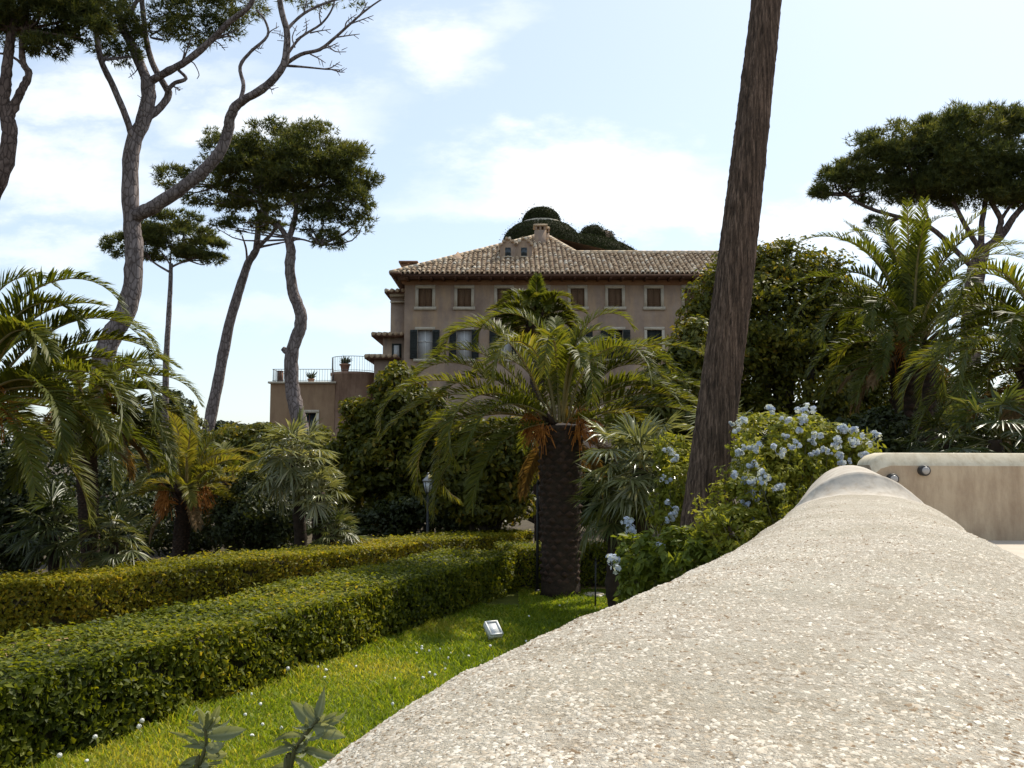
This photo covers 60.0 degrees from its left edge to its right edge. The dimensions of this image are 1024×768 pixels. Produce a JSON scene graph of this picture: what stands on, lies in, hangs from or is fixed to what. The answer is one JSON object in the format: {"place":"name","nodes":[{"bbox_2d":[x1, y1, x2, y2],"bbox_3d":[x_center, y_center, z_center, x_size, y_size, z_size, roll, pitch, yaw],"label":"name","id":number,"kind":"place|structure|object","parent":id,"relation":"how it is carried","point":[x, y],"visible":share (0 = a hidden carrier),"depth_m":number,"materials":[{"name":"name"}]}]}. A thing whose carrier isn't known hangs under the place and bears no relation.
{"place":"outdoors","nodes":[
{"label":"outdoors","id":0,"kind":"place"},
{"bbox_2d":[268,381,335,492],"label":"terrace wing","id":1,"kind":"structure","parent":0,"point":[318,396],"depth_m":47.08,"materials":[{"name":"beige paint"}]},
{"bbox_2d":[277,371,283,379],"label":"terrace chest","id":2,"kind":"object","parent":1,"relation":"on","point":[278,375],"visible":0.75,"depth_m":48.07,"materials":[{"name":"brown wood"}]},
{"bbox_2d":[272,369,333,380],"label":"railing","id":3,"kind":"object","parent":1,"relation":"on","point":[274,370],"visible":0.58,"depth_m":47.37,"materials":[{"name":"metal"}]},
{"bbox_2d":[304,410,318,432],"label":"window","id":4,"kind":"structure","parent":1,"relation":"in","point":[311,414],"depth_m":47.16,"materials":[{"name":"black glass"}]},
{"bbox_2d":[306,370,316,379],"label":"potted plant","id":5,"kind":"object","parent":1,"relation":"on","point":[312,377],"visible":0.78,"depth_m":48.28,"materials":[{"name":"plant"}]},
{"bbox_2d":[17,586,625,767],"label":"lawn","id":6,"kind":"structure","parent":0,"point":[511,598],"depth_m":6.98,"materials":[{"name":"green plant"}]},
{"bbox_2d":[167,704,246,767],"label":"woolly weed","id":7,"kind":"object","parent":6,"relation":"on","point":[207,726],"visible":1,"depth_m":2.23,"materials":[{"name":"green plant"}]},
{"bbox_2d":[0,542,519,767],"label":"hedge","id":8,"kind":"object","parent":6,"relation":"on","point":[101,679],"visible":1,"depth_m":7.25,"materials":[{"name":"green plant"}]},
{"bbox_2d":[254,687,347,767],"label":"woolly weed","id":9,"kind":"object","parent":6,"relation":"on","point":[310,718],"visible":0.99,"depth_m":1.94,"materials":[{"name":"green plant"}]},
{"bbox_2d":[483,620,503,639],"bbox_3d":[-0.204,2.677,9.592,0.152,0.214,0.201,3,-6,-28],"label":"floodlight","id":10,"kind":"object","parent":6,"relation":"on","point":[493,629],"visible":0.96,"depth_m":9.57,"materials":[{"name":"white paint"}]},
{"bbox_2d":[534,480,539,592],"bbox_3d":[0.370,2.244,13.067,0.093,1.660,0.086,0,-5,0],"label":"thin post","id":11,"kind":"object","parent":6,"relation":"on","point":[537,589],"visible":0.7,"depth_m":13.04,"materials":[{"name":"metal"}]},
{"bbox_2d":[375,303,704,598],"bbox_3d":[0.757,0.923,12.923,4.765,4.310,3.674,-1,-5,17],"label":"palm tree","id":12,"kind":"object","parent":6,"relation":"on","point":[561,355],"visible":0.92,"depth_m":12.63,"materials":[{"name":"green plant"}]},
{"bbox_2d":[584,592,604,596],"bbox_3d":[1.169,3.023,12.713,0.350,0.048,0.350,0,-5,0],"label":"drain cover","id":13,"kind":"object","parent":6,"relation":"on","point":[597,593],"visible":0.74,"depth_m":12.68,"materials":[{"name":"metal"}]},
{"bbox_2d":[594,558,596,606],"bbox_3d":[1.105,2.631,11.718,0.036,0.660,0.024,0,-5,0],"label":"thin stake","id":14,"kind":"object","parent":6,"relation":"on","point":[595,584],"visible":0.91,"depth_m":11.71,"materials":[{"name":"metal"}]},
{"bbox_2d":[568,452,658,606],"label":"fan palm","id":15,"kind":"object","parent":6,"relation":"on","point":[611,584],"visible":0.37,"depth_m":10.96,"materials":[{"name":"green plant"}]},
{"bbox_2d":[573,406,692,582],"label":"fan palm","id":16,"kind":"object","parent":6,"relation":"on","point":[632,495],"visible":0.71,"depth_m":10.36,"materials":[{"name":"green plant"}]},
{"bbox_2d":[606,516,721,603],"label":"plumbago bush","id":17,"kind":"object","parent":6,"relation":"on","point":[664,562],"visible":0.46,"depth_m":7.18,"materials":[{"name":"green plant"}]},
{"bbox_2d":[644,432,691,587],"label":"plumbago bush","id":18,"kind":"object","parent":6,"relation":"on","point":[671,495],"visible":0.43,"depth_m":8.91,"materials":[{"name":"green plant"}]},
{"bbox_2d":[319,465,1023,767],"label":"garden wall","id":19,"kind":"structure","parent":6,"relation":"on","point":[849,616],"depth_m":0.83,"materials":[{"name":"beige concrete"}]},
{"bbox_2d":[664,400,769,547],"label":"fan palm","id":20,"kind":"object","parent":6,"relation":"on","point":[684,425],"visible":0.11,"depth_m":9.37,"materials":[{"name":"green plant"}]},
{"bbox_2d":[680,0,781,561],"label":"leaning trunk tree","id":21,"kind":"object","parent":6,"relation":"on","point":[719,393],"visible":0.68,"depth_m":8.34,"materials":[{"name":"brown wood"}]},
{"bbox_2d":[683,403,886,561],"bbox_3d":[2.200,1.359,7.016,1.770,2.415,1.250,0,-5,0],"label":"plumbago bush","id":22,"kind":"object","parent":6,"relation":"on","point":[804,443],"visible":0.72,"depth_m":6.96,"materials":[{"name":"green plant"}]},
{"bbox_2d":[0,460,839,767],"bbox_3d":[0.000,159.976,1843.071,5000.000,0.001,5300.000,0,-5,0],"label":"garden ground","id":23,"kind":"structure","parent":0,"point":[526,524],"depth_m":18.87,"materials":[{"name":"soil"}]},
{"bbox_2d":[0,448,78,574],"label":"shrub","id":24,"kind":"object","parent":23,"relation":"on","point":[7,497],"visible":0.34,"depth_m":12.77,"materials":[{"name":"green plant"}]},
{"bbox_2d":[0,481,105,580],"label":"fan palm","id":25,"kind":"object","parent":23,"relation":"on","point":[55,542],"visible":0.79,"depth_m":12.25,"materials":[{"name":"green plant"}]},
{"bbox_2d":[0,0,132,198],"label":"pine tree","id":26,"kind":"object","parent":23,"relation":"on","point":[20,21],"visible":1,"depth_m":25.75,"materials":[{"name":"green plant"}]},
{"bbox_2d":[0,424,169,530],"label":"shrub","id":27,"kind":"object","parent":23,"relation":"on","point":[7,441],"visible":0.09,"depth_m":24.48,"materials":[{"name":"green plant"}]},
{"bbox_2d":[0,266,175,527],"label":"palm tree","id":28,"kind":"object","parent":23,"relation":"on","point":[35,369],"visible":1,"depth_m":10.04,"materials":[{"name":"green plant"}]},
{"bbox_2d":[3,347,204,570],"bbox_3d":[-5.780,1.234,12.106,2.886,3.530,2.674,-5,-7,44],"label":"palm tree","id":29,"kind":"object","parent":23,"relation":"on","point":[88,443],"visible":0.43,"depth_m":11.99,"materials":[{"name":"green plant"}]},
{"bbox_2d":[58,491,153,570],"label":"fan palm","id":30,"kind":"object","parent":23,"relation":"on","point":[112,552],"visible":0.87,"depth_m":11.56,"materials":[{"name":"green plant"}]},
{"bbox_2d":[0,413,263,461],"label":"shrub","id":31,"kind":"object","parent":23,"relation":"on","point":[72,430],"visible":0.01,"depth_m":68.46,"materials":[{"name":"green plant"}]},
{"bbox_2d":[62,458,210,560],"bbox_3d":[-7.674,2.465,17.373,3.440,2.078,2.170,0,-5,0],"label":"shrub","id":32,"kind":"object","parent":23,"relation":"on","point":[145,502],"visible":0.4,"depth_m":16.99,"materials":[{"name":"green plant"}]},
{"bbox_2d":[96,206,233,427],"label":"pine tree","id":33,"kind":"object","parent":23,"relation":"on","point":[193,249],"visible":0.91,"depth_m":46.37,"materials":[{"name":"green plant"}]},
{"bbox_2d":[139,389,201,426],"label":"shrub","id":34,"kind":"object","parent":23,"relation":"on","point":[189,402],"visible":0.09,"depth_m":59.93,"materials":[{"name":"green plant"}]},
{"bbox_2d":[126,443,239,552],"bbox_3d":[-6.957,2.467,19.390,3.049,2.403,2.084,0,-5,0],"label":"shrub","id":35,"kind":"object","parent":23,"relation":"on","point":[204,546],"visible":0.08,"depth_m":18.91,"materials":[{"name":"green plant"}]},
{"bbox_2d":[115,405,264,558],"bbox_3d":[-5.733,1.828,15.929,2.511,3.000,2.126,4,-6,-40],"label":"palm tree","id":36,"kind":"object","parent":23,"relation":"on","point":[185,490],"visible":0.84,"depth_m":15.71,"materials":[{"name":"green plant"}]},
{"bbox_2d":[46,0,380,505],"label":"pine tree","id":37,"kind":"object","parent":23,"relation":"on","point":[135,214],"visible":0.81,"depth_m":28.49,"materials":[{"name":"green plant"}]},
{"bbox_2d":[153,417,299,495],"bbox_3d":[-7.517,2.441,23.784,4.485,3.164,2.149,0,-5,0],"label":"shrub","id":38,"kind":"object","parent":23,"relation":"on","point":[238,436],"visible":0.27,"depth_m":23.64,"materials":[{"name":"green plant"}]},
{"bbox_2d":[171,441,284,556],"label":"palm tree","id":39,"kind":"object","parent":23,"relation":"on","point":[223,445],"visible":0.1,"depth_m":17.77,"materials":[{"name":"green plant"}]},
{"bbox_2d":[214,420,264,436],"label":"shrub","id":40,"kind":"object","parent":23,"relation":"on","point":[218,422],"visible":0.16,"depth_m":63.76,"materials":[{"name":"green plant"}]},
{"bbox_2d":[202,175,298,430],"bbox_3d":[-11.589,-2.427,38.776,4.660,14.954,2.761,0,-5,0],"label":"pine tree","id":41,"kind":"object","parent":23,"relation":"on","point":[212,408],"visible":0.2,"depth_m":38.73,"materials":[{"name":"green plant"}]},
{"bbox_2d":[191,465,311,552],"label":"shrub","id":42,"kind":"object","parent":23,"relation":"on","point":[258,533],"visible":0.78,"depth_m":15.65,"materials":[{"name":"green plant"}]},
{"bbox_2d":[0,526,533,642],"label":"hedge","id":43,"kind":"object","parent":23,"relation":"on","point":[65,596],"visible":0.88,"depth_m":11.28,"materials":[{"name":"green plant"}]},
{"bbox_2d":[150,112,385,447],"bbox_3d":[-10.116,-3.197,36.655,9.410,16.271,5.336,-2,-5,19],"label":"pine tree","id":44,"kind":"object","parent":23,"relation":"on","point":[285,159],"visible":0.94,"depth_m":36.26,"materials":[{"name":"green plant"}]},
{"bbox_2d":[235,406,345,551],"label":"fan palm","id":45,"kind":"object","parent":23,"relation":"on","point":[274,481],"visible":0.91,"depth_m":14.72,"materials":[{"name":"green plant"}]},
{"bbox_2d":[240,454,369,522],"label":"shrub","id":46,"kind":"object","parent":23,"relation":"on","point":[313,500],"visible":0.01,"depth_m":24.53,"materials":[{"name":"green plant"}]},
{"bbox_2d":[286,461,356,546],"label":"fan palm","id":47,"kind":"object","parent":23,"relation":"on","point":[317,506],"visible":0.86,"depth_m":14.36,"materials":[{"name":"green plant"}]},
{"bbox_2d":[303,424,352,543],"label":"shrub","id":48,"kind":"object","parent":23,"relation":"on","point":[324,429],"visible":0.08,"depth_m":20.81,"materials":[{"name":"green plant"}]},
{"bbox_2d":[304,504,372,546],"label":"fan palm","id":49,"kind":"object","parent":23,"relation":"on","point":[334,533],"visible":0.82,"depth_m":14.28,"materials":[{"name":"green plant"}]},
{"bbox_2d":[331,371,373,439],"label":"building wing","id":50,"kind":"object","parent":23,"relation":"on","point":[348,384],"visible":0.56,"depth_m":46.95,"materials":[{"name":"paint"}]},
{"bbox_2d":[339,356,352,370],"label":"potted plant","id":51,"kind":"object","parent":50,"relation":"on","point":[344,365],"visible":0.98,"depth_m":47.09,"materials":[{"name":"plant"}]},
{"bbox_2d":[332,356,373,371],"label":"railing","id":52,"kind":"object","parent":50,"relation":"on","point":[335,370],"visible":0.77,"depth_m":47.19,"materials":[{"name":"metal"}]},
{"bbox_2d":[314,359,479,542],"bbox_3d":[-2.246,1.604,19.733,4.121,4.273,2.835,0,-5,0],"label":"leafy tree","id":53,"kind":"object","parent":23,"relation":"on","point":[364,450],"visible":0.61,"depth_m":18.99,"materials":[{"name":"green plant"}]},
{"bbox_2d":[333,494,514,542],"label":"shrub","id":54,"kind":"object","parent":23,"relation":"on","point":[397,517],"visible":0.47,"depth_m":18.09,"materials":[{"name":"green plant"}]},
{"bbox_2d":[422,472,433,536],"bbox_3d":[-1.599,2.541,16.845,0.212,1.715,0.212,-2,-5,22],"label":"lamp post","id":55,"kind":"object","parent":23,"relation":"on","point":[426,483],"visible":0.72,"depth_m":16.83,"materials":[{"name":"metal"}]},
{"bbox_2d":[421,415,539,532],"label":"leafy tree","id":56,"kind":"object","parent":23,"relation":"on","point":[498,481],"visible":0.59,"depth_m":16.89,"materials":[{"name":"green plant"}]},
{"bbox_2d":[485,272,588,542],"bbox_3d":[0.752,0.478,20.997,2.369,6.555,2.218,-4,-7,42],"label":"palm tree","id":57,"kind":"object","parent":23,"relation":"on","point":[536,299],"visible":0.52,"depth_m":20.91,"materials":[{"name":"green plant"}]},
{"bbox_2d":[499,205,582,242],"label":"ivy dome","id":58,"kind":"structure","parent":23,"relation":"on","point":[557,226],"depth_m":64.36,"materials":[{"name":"green plant"}]},
{"bbox_2d":[367,456,733,526],"bbox_3d":[1.018,2.582,24.282,11.034,3.017,3.559,0,-5,0],"label":"shrub","id":59,"kind":"object","parent":23,"relation":"on","point":[530,519],"depth_m":24.24,"materials":[{"name":"green plant"}]},
{"bbox_2d":[364,224,745,497],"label":"villa","id":60,"kind":"object","parent":23,"relation":"on","point":[430,300],"visible":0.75,"depth_m":46.53,"materials":[{"name":"paint"}]},
{"bbox_2d":[392,344,400,357],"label":"window","id":61,"kind":"structure","parent":60,"relation":"in","point":[396,348],"depth_m":47.04,"materials":[{"name":"white glass"}]},
{"bbox_2d":[414,285,435,309],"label":"window","id":62,"kind":"structure","parent":60,"relation":"in","point":[426,292],"depth_m":46.55,"materials":[{"name":"brown wood"}]},
{"bbox_2d":[410,327,439,361],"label":"window","id":63,"kind":"structure","parent":60,"relation":"in","point":[427,340],"depth_m":46.36,"materials":[{"name":"white paint"}]},
{"bbox_2d":[453,285,474,309],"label":"window","id":64,"kind":"structure","parent":60,"relation":"in","point":[464,297],"depth_m":46.56,"materials":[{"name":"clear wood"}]},
{"bbox_2d":[449,327,478,361],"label":"window","id":65,"kind":"structure","parent":60,"relation":"in","point":[469,336],"depth_m":46.36,"materials":[{"name":"white paint"}]},
{"bbox_2d":[489,327,516,361],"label":"window","id":66,"kind":"structure","parent":60,"relation":"in","point":[508,347],"depth_m":46.29,"materials":[{"name":"black paint"}]},
{"bbox_2d":[493,285,513,309],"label":"window","id":67,"kind":"structure","parent":60,"relation":"in","point":[498,289],"depth_m":46.56,"materials":[{"name":"beige stone"}]},
{"bbox_2d":[544,285,550,291],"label":"window","id":68,"kind":"structure","parent":60,"relation":"in","point":[548,287],"depth_m":46.55,"materials":[{"name":"beige glass"}]},
{"bbox_2d":[568,285,588,309],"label":"window","id":69,"kind":"structure","parent":60,"relation":"in","point":[579,293],"depth_m":46.56,"materials":[{"name":"brown wood"}]},
{"bbox_2d":[566,327,592,361],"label":"window","id":70,"kind":"structure","parent":60,"relation":"in","point":[590,334],"depth_m":46.30,"materials":[{"name":"black glass"}]},
{"bbox_2d":[604,285,625,309],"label":"window","id":71,"kind":"structure","parent":60,"relation":"in","point":[614,294],"depth_m":46.56,"materials":[{"name":"brown wood"}]},
{"bbox_2d":[601,327,629,361],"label":"window","id":72,"kind":"structure","parent":60,"relation":"in","point":[626,333],"depth_m":46.36,"materials":[{"name":"black glass"}]},
{"bbox_2d":[643,327,664,361],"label":"window","id":73,"kind":"structure","parent":60,"relation":"in","point":[650,332],"depth_m":46.39,"materials":[{"name":"beige glass"}]},
{"bbox_2d":[643,285,665,309],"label":"window","id":74,"kind":"structure","parent":60,"relation":"in","point":[653,300],"depth_m":46.56,"materials":[{"name":"brown wood"}]},
{"bbox_2d":[681,285,700,309],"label":"window","id":75,"kind":"structure","parent":60,"relation":"in","point":[682,286],"depth_m":46.55,"materials":[{"name":"beige glass"}]},
{"bbox_2d":[576,222,635,249],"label":"ivy mound","id":76,"kind":"object","parent":23,"relation":"on","point":[596,235],"visible":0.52,"depth_m":66.01,"materials":[{"name":"green plant"}]},
{"bbox_2d":[581,446,667,582],"bbox_3d":[1.917,2.063,14.277,2.217,2.285,1.446,0,-5,0],"label":"shrub","id":77,"kind":"object","parent":23,"relation":"on","point":[602,459],"visible":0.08,"depth_m":14.17,"materials":[{"name":"green plant"}]},
{"bbox_2d":[599,314,708,485],"bbox_3d":[2.645,1.030,15.464,2.309,4.530,1.724,0,-5,0],"label":"shrub","id":78,"kind":"object","parent":23,"relation":"on","point":[691,361],"visible":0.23,"depth_m":15.19,"materials":[{"name":"green plant"}]},
{"bbox_2d":[672,234,897,505],"bbox_3d":[6.419,0.157,20.021,5.635,7.159,3.680,0,-5,0],"label":"round tree","id":79,"kind":"object","parent":23,"relation":"on","point":[777,357],"visible":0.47,"depth_m":19.47,"materials":[{"name":"green plant"}]},
{"bbox_2d":[833,403,933,462],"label":"shrub","id":80,"kind":"object","parent":23,"relation":"on","point":[882,416],"visible":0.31,"depth_m":13.35,"materials":[{"name":"green plant"}]},
{"bbox_2d":[783,195,1023,445],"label":"palm tree","id":81,"kind":"object","parent":23,"relation":"on","point":[913,292],"visible":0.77,"depth_m":14.80,"materials":[{"name":"green plant"}]},
{"bbox_2d":[805,97,1023,447],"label":"pine tree","id":82,"kind":"object","parent":23,"relation":"on","point":[953,168],"visible":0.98,"depth_m":30.21,"materials":[{"name":"green plant"}]},
{"bbox_2d":[876,388,988,447],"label":"shrub","id":83,"kind":"object","parent":23,"relation":"on","point":[969,403],"visible":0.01,"depth_m":23.44,"materials":[{"name":"green plant"}]},
{"bbox_2d":[890,401,988,452],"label":"fan palm","id":84,"kind":"object","parent":23,"relation":"on","point":[943,425],"visible":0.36,"depth_m":12.39,"materials":[{"name":"green plant"}]},
{"bbox_2d":[857,453,1023,540],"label":"parapet wall","id":85,"kind":"structure","parent":23,"relation":"on","point":[980,495],"depth_m":5.98,"materials":[{"name":"beige paint"}]},
{"bbox_2d":[886,474,898,481],"bbox_3d":[2.560,0.639,5.960,0.072,0.072,0.075,0,-5,0],"label":"wall lamp","id":86,"kind":"object","parent":85,"relation":"attached to","point":[894,477],"visible":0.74,"depth_m":5.94,"materials":[{"name":"metal"}]},
{"bbox_2d":[917,465,930,475],"bbox_3d":[2.774,0.582,5.965,0.072,0.072,0.075,0,-5,0],"label":"wall lamp","id":87,"kind":"object","parent":85,"relation":"attached to","point":[923,470],"visible":1,"depth_m":5.94,"materials":[{"name":"metal"}]},
{"bbox_2d":[891,256,1023,452],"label":"palm tree","id":88,"kind":"object","parent":23,"relation":"on","point":[1010,336],"visible":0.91,"depth_m":11.90,"materials":[{"name":"green plant"}]},
{"bbox_2d":[922,379,1023,452],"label":"fan palm","id":89,"kind":"object","parent":23,"relation":"on","point":[995,443],"visible":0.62,"depth_m":10.43,"materials":[{"name":"green plant"}]},
{"bbox_2d":[939,372,1023,452],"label":"shrub","id":90,"kind":"object","parent":23,"relation":"on","point":[978,431],"visible":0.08,"depth_m":16.73,"materials":[{"name":"green plant"}]},
{"bbox_2d":[0,0,1023,459],"label":"sky","id":91,"kind":"structure","parent":0,"point":[619,115],"materials":[{"name":"blue"}]},
{"bbox_2d":[525,583,623,588],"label":"path","id":92,"kind":"structure","parent":0,"point":[597,586],"depth_m":13.70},
{"bbox_2d":[493,535,654,590],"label":"hedge","id":93,"kind":"object","parent":92,"relation":"on","point":[526,567],"visible":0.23,"depth_m":13.52,"materials":[{"name":"green plant"}]},
{"bbox_2d":[687,411,904,504],"bbox_3d":[4.439,1.823,14.359,3.864,2.778,1.816,0,-5,0],"label":"shrub","id":94,"kind":"object","parent":92,"relation":"on","point":[853,420],"visible":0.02,"depth_m":14.21,"materials":[{"name":"green plant"}]},
{"bbox_2d":[988,541,1023,558],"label":"terrace","id":95,"kind":"structure","parent":0,"point":[1015,548],"depth_m":5.54,"materials":[{"name":"beige stone"}]}
]}

